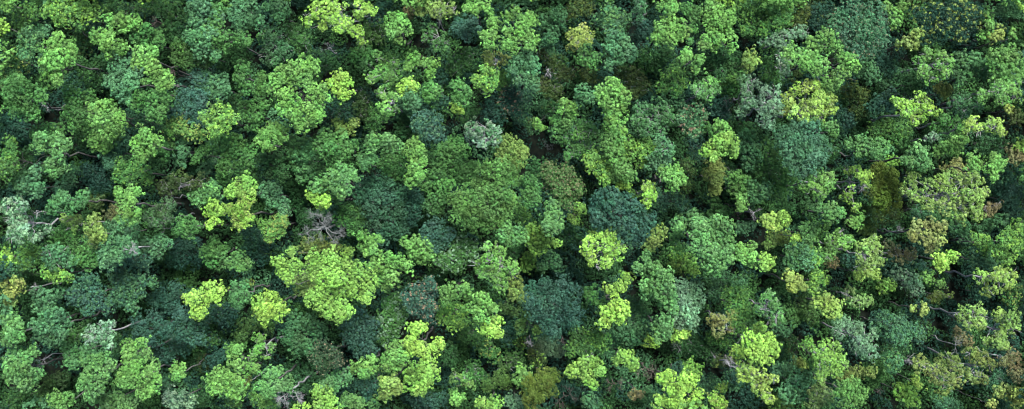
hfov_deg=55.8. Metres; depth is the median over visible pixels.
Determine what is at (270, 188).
broadleaf tree
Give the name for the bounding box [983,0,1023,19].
understory tree
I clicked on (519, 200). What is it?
broadleaf tree
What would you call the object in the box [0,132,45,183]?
mottled tree
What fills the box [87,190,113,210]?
understory tree
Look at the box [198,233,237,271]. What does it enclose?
broadleaf tree
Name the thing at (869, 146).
broadleaf tree
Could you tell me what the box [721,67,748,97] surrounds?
understory tree
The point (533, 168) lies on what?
understory tree
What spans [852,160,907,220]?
feathery tree
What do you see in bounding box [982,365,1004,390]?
open crowned tree
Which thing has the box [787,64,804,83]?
understory tree
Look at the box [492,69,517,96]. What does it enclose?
mottled tree
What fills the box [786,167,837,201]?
open crowned tree
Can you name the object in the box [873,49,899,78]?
understory tree
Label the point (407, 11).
understory tree
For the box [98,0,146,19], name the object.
mottled tree
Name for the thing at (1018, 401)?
broadleaf tree
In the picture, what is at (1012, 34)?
broadleaf tree
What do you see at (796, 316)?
understory tree
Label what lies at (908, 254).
open crowned tree
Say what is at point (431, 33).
open crowned tree
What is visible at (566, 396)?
leafless tree
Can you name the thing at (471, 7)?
broadleaf tree
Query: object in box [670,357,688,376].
understory tree
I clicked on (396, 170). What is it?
dense crowned tree
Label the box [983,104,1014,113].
understory tree
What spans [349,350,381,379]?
broadleaf tree
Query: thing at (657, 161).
broadleaf tree
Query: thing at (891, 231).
leafless tree
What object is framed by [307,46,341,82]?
understory tree
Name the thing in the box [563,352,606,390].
broadleaf tree
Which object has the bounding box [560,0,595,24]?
mottled tree
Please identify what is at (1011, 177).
understory tree
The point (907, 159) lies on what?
broadleaf tree
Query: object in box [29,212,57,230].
understory tree
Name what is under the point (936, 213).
understory tree
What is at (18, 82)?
broadleaf tree
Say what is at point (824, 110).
open crowned tree
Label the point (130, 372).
broadleaf tree
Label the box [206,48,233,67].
broadleaf tree
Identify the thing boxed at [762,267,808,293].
broadleaf tree
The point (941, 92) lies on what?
understory tree
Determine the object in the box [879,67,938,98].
dense crowned tree
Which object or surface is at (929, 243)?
broadleaf tree
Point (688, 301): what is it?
dense crowned tree
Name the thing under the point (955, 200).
open crowned tree
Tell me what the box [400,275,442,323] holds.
mottled tree
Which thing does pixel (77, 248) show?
broadleaf tree
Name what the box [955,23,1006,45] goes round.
broadleaf tree
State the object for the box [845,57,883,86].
broadleaf tree
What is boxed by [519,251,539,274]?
understory tree
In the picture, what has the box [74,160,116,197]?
understory tree
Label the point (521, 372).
broadleaf tree
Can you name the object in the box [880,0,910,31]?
broadleaf tree
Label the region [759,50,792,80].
open crowned tree
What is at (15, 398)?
mottled tree
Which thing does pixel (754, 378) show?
open crowned tree
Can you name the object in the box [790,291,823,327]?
understory tree
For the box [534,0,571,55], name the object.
dense crowned tree
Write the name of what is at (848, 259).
understory tree
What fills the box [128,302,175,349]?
dense crowned tree
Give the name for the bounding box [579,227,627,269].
open crowned tree
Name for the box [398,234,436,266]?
broadleaf tree
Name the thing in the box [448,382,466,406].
broadleaf tree
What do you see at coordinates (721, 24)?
broadleaf tree
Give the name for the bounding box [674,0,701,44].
broadleaf tree
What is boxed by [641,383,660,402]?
understory tree
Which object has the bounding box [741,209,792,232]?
broadleaf tree
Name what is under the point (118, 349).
understory tree
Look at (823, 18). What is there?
mottled tree
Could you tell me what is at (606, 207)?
broadleaf tree
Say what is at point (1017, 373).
understory tree
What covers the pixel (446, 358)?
understory tree
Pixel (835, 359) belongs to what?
open crowned tree
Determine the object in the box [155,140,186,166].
broadleaf tree
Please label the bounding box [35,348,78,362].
leafless tree
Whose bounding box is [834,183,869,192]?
leafless tree
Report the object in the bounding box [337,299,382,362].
broadleaf tree
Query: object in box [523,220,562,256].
broadleaf tree
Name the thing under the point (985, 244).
mottled tree
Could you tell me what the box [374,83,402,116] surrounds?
open crowned tree
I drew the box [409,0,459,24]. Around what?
open crowned tree
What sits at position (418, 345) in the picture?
broadleaf tree
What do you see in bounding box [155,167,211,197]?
open crowned tree
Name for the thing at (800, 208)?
understory tree
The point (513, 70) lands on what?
broadleaf tree
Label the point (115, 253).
broadleaf tree
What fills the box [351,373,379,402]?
broadleaf tree
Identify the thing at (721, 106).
open crowned tree
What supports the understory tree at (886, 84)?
on the ground
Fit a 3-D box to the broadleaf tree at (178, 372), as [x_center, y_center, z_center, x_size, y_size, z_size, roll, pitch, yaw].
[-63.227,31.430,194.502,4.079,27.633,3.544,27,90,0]
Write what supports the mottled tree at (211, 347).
on the ground
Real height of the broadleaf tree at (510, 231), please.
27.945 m
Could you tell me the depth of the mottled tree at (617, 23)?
189.06 m
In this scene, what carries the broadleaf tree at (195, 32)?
on the ground
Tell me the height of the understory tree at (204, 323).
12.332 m
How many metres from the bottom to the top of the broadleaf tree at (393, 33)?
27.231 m
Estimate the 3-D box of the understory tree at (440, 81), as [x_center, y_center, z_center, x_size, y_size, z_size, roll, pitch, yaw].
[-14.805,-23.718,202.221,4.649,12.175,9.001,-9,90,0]
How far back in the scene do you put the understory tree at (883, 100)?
196.47 m
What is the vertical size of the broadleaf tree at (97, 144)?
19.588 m
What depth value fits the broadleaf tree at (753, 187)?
189.02 m
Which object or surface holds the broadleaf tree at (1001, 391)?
on the ground
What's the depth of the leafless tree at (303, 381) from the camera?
181.59 m
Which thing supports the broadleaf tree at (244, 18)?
on the ground
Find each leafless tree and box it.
[33,209,71,218]
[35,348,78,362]
[122,243,177,254]
[166,69,191,78]
[276,371,317,407]
[299,209,347,243]
[320,42,339,59]
[554,387,576,407]
[605,377,623,392]
[637,357,658,380]
[711,351,740,368]
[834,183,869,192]
[874,226,904,231]
[925,335,962,354]
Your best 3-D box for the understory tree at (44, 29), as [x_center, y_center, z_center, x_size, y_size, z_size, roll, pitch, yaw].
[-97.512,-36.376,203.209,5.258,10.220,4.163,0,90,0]
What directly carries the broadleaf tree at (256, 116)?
on the ground
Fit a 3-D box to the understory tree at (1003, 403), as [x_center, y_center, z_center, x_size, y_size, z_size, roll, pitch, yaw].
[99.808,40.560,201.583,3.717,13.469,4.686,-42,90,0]
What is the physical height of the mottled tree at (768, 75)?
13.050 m
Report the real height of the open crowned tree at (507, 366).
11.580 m
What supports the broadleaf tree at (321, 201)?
on the ground
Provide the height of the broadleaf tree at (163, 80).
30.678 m
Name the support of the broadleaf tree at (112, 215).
on the ground
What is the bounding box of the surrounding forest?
[0,0,1023,408]
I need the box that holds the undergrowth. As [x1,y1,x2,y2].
[0,0,1023,408]
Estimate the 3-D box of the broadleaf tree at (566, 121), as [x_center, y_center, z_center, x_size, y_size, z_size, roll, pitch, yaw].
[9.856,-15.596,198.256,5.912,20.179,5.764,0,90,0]
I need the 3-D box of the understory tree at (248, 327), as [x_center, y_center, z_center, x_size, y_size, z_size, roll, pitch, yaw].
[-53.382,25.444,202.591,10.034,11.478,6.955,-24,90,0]
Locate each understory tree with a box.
[0,107,30,141]
[10,266,42,288]
[18,131,87,171]
[28,19,53,38]
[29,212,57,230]
[33,369,70,401]
[51,161,85,193]
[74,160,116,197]
[84,127,104,139]
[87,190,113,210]
[93,46,129,68]
[106,331,125,357]
[125,107,162,131]
[145,278,204,316]
[148,333,193,364]
[151,362,174,392]
[159,17,188,46]
[163,235,208,272]
[194,305,217,335]
[194,352,220,373]
[194,379,216,408]
[195,138,220,176]
[201,345,228,372]
[210,301,241,328]
[215,47,254,70]
[224,92,247,112]
[231,315,277,348]
[239,224,276,266]
[278,178,307,219]
[278,360,318,396]
[296,206,330,227]
[296,233,343,255]
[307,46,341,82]
[331,116,359,136]
[337,244,355,262]
[366,0,395,26]
[393,106,416,139]
[402,5,416,19]
[405,390,453,408]
[431,69,450,110]
[437,340,460,370]
[455,101,480,124]
[498,297,522,318]
[499,318,517,347]
[501,389,524,408]
[504,242,523,264]
[506,270,528,303]
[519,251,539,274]
[522,155,544,182]
[532,117,547,131]
[536,249,567,277]
[558,221,584,246]
[580,391,603,408]
[594,345,618,368]
[598,327,622,350]
[626,188,641,199]
[627,16,654,44]
[632,44,676,74]
[641,222,668,252]
[641,333,661,348]
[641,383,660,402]
[665,246,700,278]
[668,213,688,232]
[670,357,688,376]
[682,355,704,378]
[699,121,719,140]
[706,196,733,218]
[715,71,738,88]
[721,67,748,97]
[725,370,742,386]
[732,118,766,143]
[735,220,755,236]
[761,230,795,250]
[766,392,793,408]
[767,319,795,337]
[768,358,792,381]
[781,303,803,329]
[782,196,819,220]
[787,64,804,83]
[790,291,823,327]
[790,355,808,370]
[806,1,824,30]
[818,254,839,271]
[829,100,857,127]
[839,250,862,272]
[863,85,899,118]
[863,366,887,389]
[872,65,907,90]
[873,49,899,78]
[875,277,896,295]
[884,154,899,168]
[886,132,914,152]
[897,251,931,277]
[903,45,929,65]
[906,292,935,324]
[918,269,948,288]
[926,80,953,101]
[926,202,960,228]
[929,394,959,408]
[938,157,968,174]
[945,325,974,347]
[947,216,972,247]
[959,281,994,303]
[971,213,1009,235]
[978,392,1015,408]
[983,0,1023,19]
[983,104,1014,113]
[988,162,1023,190]
[989,346,1023,383]
[992,108,1023,130]
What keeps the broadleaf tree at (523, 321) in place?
on the ground
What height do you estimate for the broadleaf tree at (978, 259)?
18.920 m
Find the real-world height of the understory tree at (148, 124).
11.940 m
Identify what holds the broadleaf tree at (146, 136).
on the ground
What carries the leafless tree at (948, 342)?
on the ground
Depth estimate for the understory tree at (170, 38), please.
196.89 m
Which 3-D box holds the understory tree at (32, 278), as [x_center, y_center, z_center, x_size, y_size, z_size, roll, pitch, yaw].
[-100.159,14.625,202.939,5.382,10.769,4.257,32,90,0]
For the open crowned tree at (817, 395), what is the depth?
188.93 m
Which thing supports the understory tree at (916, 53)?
on the ground
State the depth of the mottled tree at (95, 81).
197.83 m
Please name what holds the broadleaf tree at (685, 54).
on the ground
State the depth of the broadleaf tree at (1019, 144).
190.87 m
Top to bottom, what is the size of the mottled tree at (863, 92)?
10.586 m
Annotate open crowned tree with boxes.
[0,196,73,247]
[36,224,79,238]
[40,242,97,271]
[59,213,104,235]
[62,320,93,348]
[80,316,153,349]
[142,196,194,231]
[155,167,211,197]
[239,372,263,387]
[249,332,283,360]
[257,23,297,68]
[282,22,316,58]
[299,0,377,44]
[351,90,375,124]
[355,18,387,52]
[362,49,403,86]
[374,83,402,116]
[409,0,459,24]
[421,22,451,52]
[442,46,478,78]
[448,365,475,390]
[460,358,484,386]
[463,116,503,149]
[470,240,521,295]
[481,50,511,72]
[496,348,525,377]
[531,66,575,99]
[537,46,569,81]
[557,128,593,162]
[565,22,594,51]
[571,115,599,141]
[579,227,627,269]
[612,65,651,101]
[629,0,648,25]
[630,96,679,140]
[636,179,657,209]
[649,132,675,159]
[670,332,719,364]
[684,71,721,104]
[703,309,737,339]
[706,95,733,121]
[723,162,741,194]
[723,355,778,404]
[731,73,762,117]
[736,82,787,130]
[748,287,785,327]
[757,24,808,51]
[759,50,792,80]
[771,78,839,124]
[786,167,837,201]
[787,337,848,385]
[791,377,835,408]
[813,227,855,261]
[819,313,880,363]
[829,164,873,212]
[830,284,873,309]
[835,232,887,276]
[869,237,917,265]
[870,90,942,126]
[885,45,955,85]
[885,263,925,297]
[892,351,968,398]
[899,167,990,226]
[903,203,932,220]
[910,129,941,142]
[914,109,968,135]
[918,301,987,331]
[918,345,997,385]
[921,115,1007,139]
[924,290,953,304]
[927,90,984,118]
[934,265,1018,297]
[938,73,1023,106]
[947,306,1021,350]
[957,200,1003,217]
[973,346,1015,367]
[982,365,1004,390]
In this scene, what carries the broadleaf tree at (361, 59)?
on the ground
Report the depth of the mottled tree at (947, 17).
189.36 m
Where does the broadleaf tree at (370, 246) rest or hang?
on the ground
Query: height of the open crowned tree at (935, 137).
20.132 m
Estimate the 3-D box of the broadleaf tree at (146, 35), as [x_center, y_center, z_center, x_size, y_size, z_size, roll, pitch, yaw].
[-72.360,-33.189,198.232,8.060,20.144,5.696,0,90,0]
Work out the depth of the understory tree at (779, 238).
198.91 m
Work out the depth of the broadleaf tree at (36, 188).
191.36 m
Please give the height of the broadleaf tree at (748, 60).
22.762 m
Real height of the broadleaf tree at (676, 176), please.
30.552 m
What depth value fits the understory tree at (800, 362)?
197.22 m
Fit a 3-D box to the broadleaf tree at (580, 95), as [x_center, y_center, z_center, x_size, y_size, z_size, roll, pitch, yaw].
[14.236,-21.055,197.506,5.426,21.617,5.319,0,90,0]
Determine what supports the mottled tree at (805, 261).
on the ground
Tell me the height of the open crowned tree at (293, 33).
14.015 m
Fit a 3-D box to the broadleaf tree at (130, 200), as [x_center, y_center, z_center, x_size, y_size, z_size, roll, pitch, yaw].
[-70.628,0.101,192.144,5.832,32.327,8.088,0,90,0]
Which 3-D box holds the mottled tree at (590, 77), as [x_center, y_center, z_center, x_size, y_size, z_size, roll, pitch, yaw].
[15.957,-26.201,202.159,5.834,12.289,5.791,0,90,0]
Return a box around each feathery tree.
[480,368,514,392]
[519,366,563,408]
[527,335,564,358]
[697,157,726,196]
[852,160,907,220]
[857,197,879,236]
[988,176,1023,218]
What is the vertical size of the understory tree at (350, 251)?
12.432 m
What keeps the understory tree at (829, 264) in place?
on the ground
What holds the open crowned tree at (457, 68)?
on the ground
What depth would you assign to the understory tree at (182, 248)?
198.86 m
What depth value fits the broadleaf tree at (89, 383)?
181.06 m
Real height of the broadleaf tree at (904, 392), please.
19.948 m
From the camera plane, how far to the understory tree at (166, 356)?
196.68 m
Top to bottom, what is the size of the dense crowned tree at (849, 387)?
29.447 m
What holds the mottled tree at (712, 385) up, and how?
on the ground
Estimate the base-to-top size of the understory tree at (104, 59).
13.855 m
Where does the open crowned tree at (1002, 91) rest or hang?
on the ground
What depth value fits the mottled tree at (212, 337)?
197.67 m
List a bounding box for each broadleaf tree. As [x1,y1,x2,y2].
[0,0,46,17]
[0,17,45,40]
[0,73,65,122]
[0,246,45,268]
[0,311,81,347]
[1,342,73,392]
[12,162,54,200]
[27,305,104,348]
[28,130,102,179]
[28,285,80,315]
[29,117,79,142]
[36,31,117,86]
[39,384,96,408]
[42,187,120,216]
[47,223,111,271]
[59,78,108,136]
[59,341,101,370]
[75,22,97,38]
[75,350,142,402]
[82,128,130,154]
[82,211,140,248]
[84,385,143,408]
[85,98,156,143]
[88,25,137,60]
[95,235,159,272]
[97,132,135,169]
[100,10,153,35]
[101,54,176,105]
[101,215,151,246]
[102,203,142,220]
[112,356,180,400]
[113,183,184,226]
[119,335,174,370]
[125,22,174,49]
[126,88,185,124]
[128,40,191,76]
[129,122,194,164]
[137,233,182,260]
[140,58,206,93]
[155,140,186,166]
[168,37,215,72]
[168,354,214,381]
[170,213,228,243]
[172,135,207,168]
[181,0,240,63]
[181,279,239,321]
[186,181,230,209]
[188,140,223,164]
[195,70,234,103]
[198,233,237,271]
[200,1,247,54]
[200,197,226,230]
[202,359,263,403]
[204,177,223,205]
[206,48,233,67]
[209,131,258,185]
[223,170,266,203]
[223,246,259,272]
[223,339,274,378]
[224,0,265,33]
[227,279,273,310]
[230,29,266,56]
[232,59,272,96]
[237,98,272,133]
[250,287,298,327]
[252,70,275,100]
[252,360,304,399]
[253,125,293,152]
[254,149,295,185]
[256,180,292,216]
[257,118,290,138]
[261,0,294,23]
[263,52,334,135]
[270,244,378,325]
[276,308,327,362]
[282,133,328,185]
[292,270,318,296]
[304,187,344,210]
[306,161,363,200]
[309,380,345,408]
[312,127,360,167]
[317,359,356,397]
[321,67,360,104]
[328,189,351,208]
[336,388,380,408]
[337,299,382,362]
[348,45,375,72]
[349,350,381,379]
[351,229,387,257]
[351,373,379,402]
[362,249,415,292]
[363,129,405,154]
[374,362,405,402]
[377,339,411,376]
[383,10,413,46]
[395,75,420,96]
[395,87,422,117]
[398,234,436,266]
[399,320,445,363]
[401,135,427,189]
[402,85,422,113]
[402,354,440,397]
[403,49,440,79]
[404,76,418,93]
[416,79,443,108]
[416,133,479,195]
[420,190,447,217]
[437,279,474,306]
[447,76,474,107]
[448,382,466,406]
[449,102,464,117]
[461,0,491,26]
[466,291,501,325]
[474,389,504,408]
[475,313,505,338]
[477,8,502,52]
[493,220,528,247]
[498,4,540,56]
[504,190,522,209]
[505,50,541,93]
[511,362,532,389]
[513,310,545,339]
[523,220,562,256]
[534,196,564,236]
[548,112,576,139]
[555,97,581,119]
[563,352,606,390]
[566,202,586,225]
[572,83,594,109]
[573,41,602,72]
[582,185,656,248]
[583,283,605,314]
[593,76,631,116]
[593,126,626,156]
[594,270,636,330]
[601,27,638,71]
[601,107,628,140]
[601,132,638,186]
[610,340,639,371]
[615,180,632,191]
[626,381,645,400]
[631,248,678,318]
[640,151,673,177]
[645,312,674,344]
[646,0,692,50]
[651,157,688,194]
[651,365,699,408]
[664,224,687,258]
[670,328,691,343]
[671,207,738,277]
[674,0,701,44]
[676,46,705,74]
[694,0,738,54]
[698,130,739,162]
[707,117,734,137]
[722,240,760,268]
[723,169,752,205]
[724,200,749,212]
[729,328,782,366]
[734,128,765,172]
[734,251,776,272]
[735,44,762,73]
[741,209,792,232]
[743,177,775,203]
[745,321,767,336]
[753,135,800,206]
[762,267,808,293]
[772,232,801,245]
[774,366,820,405]
[780,25,861,99]
[782,221,820,245]
[789,290,845,320]
[803,200,846,224]
[804,117,838,141]
[832,210,865,231]
[832,266,881,281]
[835,131,894,160]
[835,362,877,381]
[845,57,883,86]
[861,139,934,171]
[876,27,924,53]
[877,215,948,253]
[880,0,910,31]
[880,382,920,407]
[886,301,929,317]
[891,372,927,390]
[918,249,960,273]
[926,132,968,160]
[928,48,989,88]
[931,148,1008,183]
[945,10,996,41]
[946,248,1003,271]
[949,42,1023,90]
[952,388,998,408]
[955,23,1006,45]
[969,27,1017,49]
[980,382,1017,402]
[981,142,1023,166]
[981,384,1023,408]
[989,137,1023,152]
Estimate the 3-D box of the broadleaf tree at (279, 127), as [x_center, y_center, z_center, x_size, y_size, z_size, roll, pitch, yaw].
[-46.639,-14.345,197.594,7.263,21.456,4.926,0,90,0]
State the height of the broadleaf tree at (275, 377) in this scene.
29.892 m
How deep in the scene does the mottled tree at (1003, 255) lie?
182.81 m
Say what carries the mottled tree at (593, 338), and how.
on the ground
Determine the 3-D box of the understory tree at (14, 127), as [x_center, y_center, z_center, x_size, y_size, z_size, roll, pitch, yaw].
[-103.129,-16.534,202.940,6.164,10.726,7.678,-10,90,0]
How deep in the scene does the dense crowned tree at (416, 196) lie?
189.25 m
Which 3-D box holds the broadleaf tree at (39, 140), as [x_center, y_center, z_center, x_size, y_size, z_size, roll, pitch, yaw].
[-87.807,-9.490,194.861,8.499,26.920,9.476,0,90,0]
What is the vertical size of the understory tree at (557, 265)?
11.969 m
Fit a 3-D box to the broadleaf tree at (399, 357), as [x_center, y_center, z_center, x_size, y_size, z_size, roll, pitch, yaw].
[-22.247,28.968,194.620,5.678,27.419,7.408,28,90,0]
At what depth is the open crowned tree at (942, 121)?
188.39 m
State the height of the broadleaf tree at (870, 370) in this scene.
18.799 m
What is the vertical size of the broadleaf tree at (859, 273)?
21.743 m
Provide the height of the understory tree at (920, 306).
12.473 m
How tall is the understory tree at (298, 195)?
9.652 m
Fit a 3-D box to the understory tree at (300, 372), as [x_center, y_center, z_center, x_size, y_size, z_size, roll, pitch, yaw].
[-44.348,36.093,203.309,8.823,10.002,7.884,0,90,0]
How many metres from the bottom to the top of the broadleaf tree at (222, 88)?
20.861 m
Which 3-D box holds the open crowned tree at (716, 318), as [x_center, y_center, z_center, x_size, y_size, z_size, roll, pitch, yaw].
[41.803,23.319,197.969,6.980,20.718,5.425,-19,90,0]
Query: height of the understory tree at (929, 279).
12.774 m
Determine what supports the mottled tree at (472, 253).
on the ground
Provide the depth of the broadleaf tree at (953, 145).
189.48 m
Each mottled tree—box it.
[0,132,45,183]
[0,274,58,309]
[1,382,33,408]
[2,44,39,74]
[5,0,42,32]
[11,236,50,271]
[16,22,74,60]
[39,0,106,28]
[40,264,95,284]
[64,272,126,319]
[72,25,97,59]
[73,55,109,94]
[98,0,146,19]
[105,266,158,315]
[109,245,162,272]
[110,155,166,185]
[142,0,187,24]
[161,384,202,408]
[162,112,209,143]
[197,98,257,138]
[200,333,224,347]
[201,330,220,352]
[216,316,242,335]
[222,195,277,231]
[223,387,280,408]
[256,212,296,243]
[323,91,357,120]
[331,201,367,236]
[363,102,396,133]
[374,291,409,346]
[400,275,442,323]
[409,109,446,142]
[432,234,481,274]
[435,301,471,335]
[456,326,485,346]
[469,63,499,97]
[476,336,502,364]
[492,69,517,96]
[496,84,522,118]
[508,87,535,125]
[513,203,535,225]
[513,331,547,371]
[523,96,558,135]
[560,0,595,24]
[562,324,612,361]
[576,64,603,89]
[580,145,615,187]
[589,0,622,35]
[602,10,631,33]
[613,134,663,169]
[653,58,689,98]
[656,189,691,215]
[674,102,710,139]
[676,157,697,196]
[682,133,705,164]
[685,387,705,407]
[693,371,728,394]
[700,381,728,408]
[703,265,748,303]
[704,330,736,353]
[710,351,736,368]
[720,278,755,339]
[726,342,750,360]
[728,0,793,38]
[757,55,784,86]
[773,332,801,355]
[778,241,822,272]
[785,2,811,30]
[785,335,821,370]
[788,243,823,269]
[797,218,831,241]
[803,266,831,296]
[804,0,836,29]
[820,144,841,160]
[839,79,870,123]
[857,309,928,349]
[866,114,913,148]
[871,339,911,378]
[872,208,903,227]
[904,0,986,45]
[949,230,996,257]
[950,217,1023,267]
[966,131,1008,156]
[998,280,1022,307]
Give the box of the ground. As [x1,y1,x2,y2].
[0,0,1023,408]
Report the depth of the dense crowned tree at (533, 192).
180.03 m
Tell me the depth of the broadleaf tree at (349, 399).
188.84 m
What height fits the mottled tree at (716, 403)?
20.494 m
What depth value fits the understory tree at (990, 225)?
196.63 m
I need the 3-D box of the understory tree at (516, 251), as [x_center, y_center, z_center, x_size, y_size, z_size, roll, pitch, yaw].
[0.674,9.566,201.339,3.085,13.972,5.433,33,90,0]
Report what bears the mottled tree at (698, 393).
on the ground
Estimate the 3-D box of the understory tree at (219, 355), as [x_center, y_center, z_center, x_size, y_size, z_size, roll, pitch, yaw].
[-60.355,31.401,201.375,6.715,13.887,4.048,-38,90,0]
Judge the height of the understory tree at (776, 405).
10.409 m
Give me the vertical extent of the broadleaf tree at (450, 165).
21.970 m
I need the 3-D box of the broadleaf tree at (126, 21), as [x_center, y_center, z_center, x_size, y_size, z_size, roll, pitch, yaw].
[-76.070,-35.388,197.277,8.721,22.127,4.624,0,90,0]
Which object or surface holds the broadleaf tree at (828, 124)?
on the ground
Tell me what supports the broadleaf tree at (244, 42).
on the ground
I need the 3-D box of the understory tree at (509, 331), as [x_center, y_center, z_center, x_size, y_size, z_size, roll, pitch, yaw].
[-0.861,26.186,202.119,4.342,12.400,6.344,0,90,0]
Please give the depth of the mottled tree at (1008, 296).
199.49 m
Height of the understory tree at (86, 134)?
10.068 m
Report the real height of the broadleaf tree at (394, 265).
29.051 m
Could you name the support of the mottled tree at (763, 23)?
on the ground
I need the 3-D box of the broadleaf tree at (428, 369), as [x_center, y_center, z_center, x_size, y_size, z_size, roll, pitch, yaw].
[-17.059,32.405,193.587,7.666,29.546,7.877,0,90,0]
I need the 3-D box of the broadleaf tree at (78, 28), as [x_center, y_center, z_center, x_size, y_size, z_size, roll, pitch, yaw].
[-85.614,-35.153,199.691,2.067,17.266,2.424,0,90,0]
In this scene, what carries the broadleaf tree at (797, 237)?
on the ground
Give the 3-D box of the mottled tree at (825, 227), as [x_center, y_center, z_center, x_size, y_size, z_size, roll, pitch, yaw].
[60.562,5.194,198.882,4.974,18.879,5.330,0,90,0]
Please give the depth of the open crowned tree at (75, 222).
187.78 m
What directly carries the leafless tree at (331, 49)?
on the ground
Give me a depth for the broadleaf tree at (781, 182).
189.86 m
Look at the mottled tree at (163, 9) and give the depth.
197.38 m
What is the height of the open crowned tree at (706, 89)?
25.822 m
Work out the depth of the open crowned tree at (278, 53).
196.56 m
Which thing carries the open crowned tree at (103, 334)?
on the ground
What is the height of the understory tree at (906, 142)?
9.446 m
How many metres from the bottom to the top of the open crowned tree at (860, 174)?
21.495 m
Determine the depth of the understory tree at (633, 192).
199.03 m
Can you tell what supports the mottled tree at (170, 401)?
on the ground
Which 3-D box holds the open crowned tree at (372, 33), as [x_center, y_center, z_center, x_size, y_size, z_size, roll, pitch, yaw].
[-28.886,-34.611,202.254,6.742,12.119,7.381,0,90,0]
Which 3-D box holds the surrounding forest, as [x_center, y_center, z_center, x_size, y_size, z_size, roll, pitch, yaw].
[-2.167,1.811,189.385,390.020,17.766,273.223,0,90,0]
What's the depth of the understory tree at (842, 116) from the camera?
198.96 m
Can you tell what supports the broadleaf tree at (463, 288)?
on the ground
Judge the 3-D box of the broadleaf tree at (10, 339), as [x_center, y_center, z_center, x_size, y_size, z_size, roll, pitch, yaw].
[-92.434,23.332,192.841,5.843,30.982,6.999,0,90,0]
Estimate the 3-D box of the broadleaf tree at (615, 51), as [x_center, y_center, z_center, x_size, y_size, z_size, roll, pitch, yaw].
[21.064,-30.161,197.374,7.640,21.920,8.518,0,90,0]
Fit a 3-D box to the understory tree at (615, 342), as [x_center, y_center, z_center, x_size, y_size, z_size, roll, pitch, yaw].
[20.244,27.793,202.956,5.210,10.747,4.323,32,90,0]
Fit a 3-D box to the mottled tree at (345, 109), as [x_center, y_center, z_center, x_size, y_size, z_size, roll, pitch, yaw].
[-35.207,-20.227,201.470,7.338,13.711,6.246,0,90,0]
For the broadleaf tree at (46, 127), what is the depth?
188.14 m
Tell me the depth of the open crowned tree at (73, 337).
196.77 m
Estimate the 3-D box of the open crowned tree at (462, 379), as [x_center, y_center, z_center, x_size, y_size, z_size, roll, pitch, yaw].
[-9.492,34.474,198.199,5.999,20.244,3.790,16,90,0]
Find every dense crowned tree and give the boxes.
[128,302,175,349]
[153,304,210,348]
[167,70,220,127]
[306,338,347,376]
[352,168,424,250]
[353,150,386,170]
[376,147,410,183]
[401,184,424,227]
[418,214,456,253]
[446,154,526,234]
[448,13,482,42]
[479,95,508,126]
[495,133,531,170]
[518,171,542,210]
[518,272,585,343]
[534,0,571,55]
[536,158,586,212]
[610,291,652,345]
[672,276,706,332]
[699,42,741,82]
[767,116,838,182]
[806,368,869,408]
[821,0,891,61]
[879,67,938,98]
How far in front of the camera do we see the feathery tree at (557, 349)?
199.19 m
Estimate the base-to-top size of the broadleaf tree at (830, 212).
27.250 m
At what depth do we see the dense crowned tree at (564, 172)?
181.05 m
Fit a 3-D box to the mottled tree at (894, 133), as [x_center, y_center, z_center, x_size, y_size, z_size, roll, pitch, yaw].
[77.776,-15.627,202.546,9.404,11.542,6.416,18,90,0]
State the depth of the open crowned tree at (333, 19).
179.57 m
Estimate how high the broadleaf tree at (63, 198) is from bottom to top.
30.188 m
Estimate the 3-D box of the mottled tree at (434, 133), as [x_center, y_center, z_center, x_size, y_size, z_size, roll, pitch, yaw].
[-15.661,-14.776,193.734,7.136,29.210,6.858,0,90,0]
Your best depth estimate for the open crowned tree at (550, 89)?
196.62 m
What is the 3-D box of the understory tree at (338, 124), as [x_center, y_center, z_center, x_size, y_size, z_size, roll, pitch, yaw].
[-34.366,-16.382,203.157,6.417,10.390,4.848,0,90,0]
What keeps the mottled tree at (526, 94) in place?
on the ground
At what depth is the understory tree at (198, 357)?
198.51 m
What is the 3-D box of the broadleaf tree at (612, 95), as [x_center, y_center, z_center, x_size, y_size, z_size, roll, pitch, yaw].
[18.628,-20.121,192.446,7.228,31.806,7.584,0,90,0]
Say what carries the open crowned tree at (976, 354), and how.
on the ground
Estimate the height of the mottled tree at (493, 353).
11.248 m
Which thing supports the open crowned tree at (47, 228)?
on the ground
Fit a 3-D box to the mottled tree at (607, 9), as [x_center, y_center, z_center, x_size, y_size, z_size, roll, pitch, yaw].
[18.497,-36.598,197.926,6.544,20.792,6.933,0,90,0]
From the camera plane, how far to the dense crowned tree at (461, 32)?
189.75 m
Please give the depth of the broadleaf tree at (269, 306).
181.03 m
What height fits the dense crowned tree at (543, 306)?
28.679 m
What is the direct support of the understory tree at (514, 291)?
on the ground
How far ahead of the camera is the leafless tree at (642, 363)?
192.03 m
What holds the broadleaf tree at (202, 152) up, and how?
on the ground
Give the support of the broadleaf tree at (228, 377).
on the ground
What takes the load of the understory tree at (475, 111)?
on the ground
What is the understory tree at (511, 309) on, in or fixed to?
on the ground
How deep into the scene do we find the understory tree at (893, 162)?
198.82 m
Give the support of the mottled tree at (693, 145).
on the ground
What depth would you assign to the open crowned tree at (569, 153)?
190.71 m
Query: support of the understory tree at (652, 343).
on the ground
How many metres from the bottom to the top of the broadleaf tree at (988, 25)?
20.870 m
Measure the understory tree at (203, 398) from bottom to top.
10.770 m
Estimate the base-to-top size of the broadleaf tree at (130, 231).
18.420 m
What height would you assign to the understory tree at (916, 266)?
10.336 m
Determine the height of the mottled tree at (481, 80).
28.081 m
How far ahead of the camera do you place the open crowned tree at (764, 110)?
180.37 m
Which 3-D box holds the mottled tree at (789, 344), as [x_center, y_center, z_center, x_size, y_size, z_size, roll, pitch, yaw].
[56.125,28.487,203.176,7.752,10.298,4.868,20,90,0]
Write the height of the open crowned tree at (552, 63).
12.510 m
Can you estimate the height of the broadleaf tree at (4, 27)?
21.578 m
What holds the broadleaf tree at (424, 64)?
on the ground
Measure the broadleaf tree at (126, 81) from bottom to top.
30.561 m
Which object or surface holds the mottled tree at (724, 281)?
on the ground
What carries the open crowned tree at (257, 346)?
on the ground

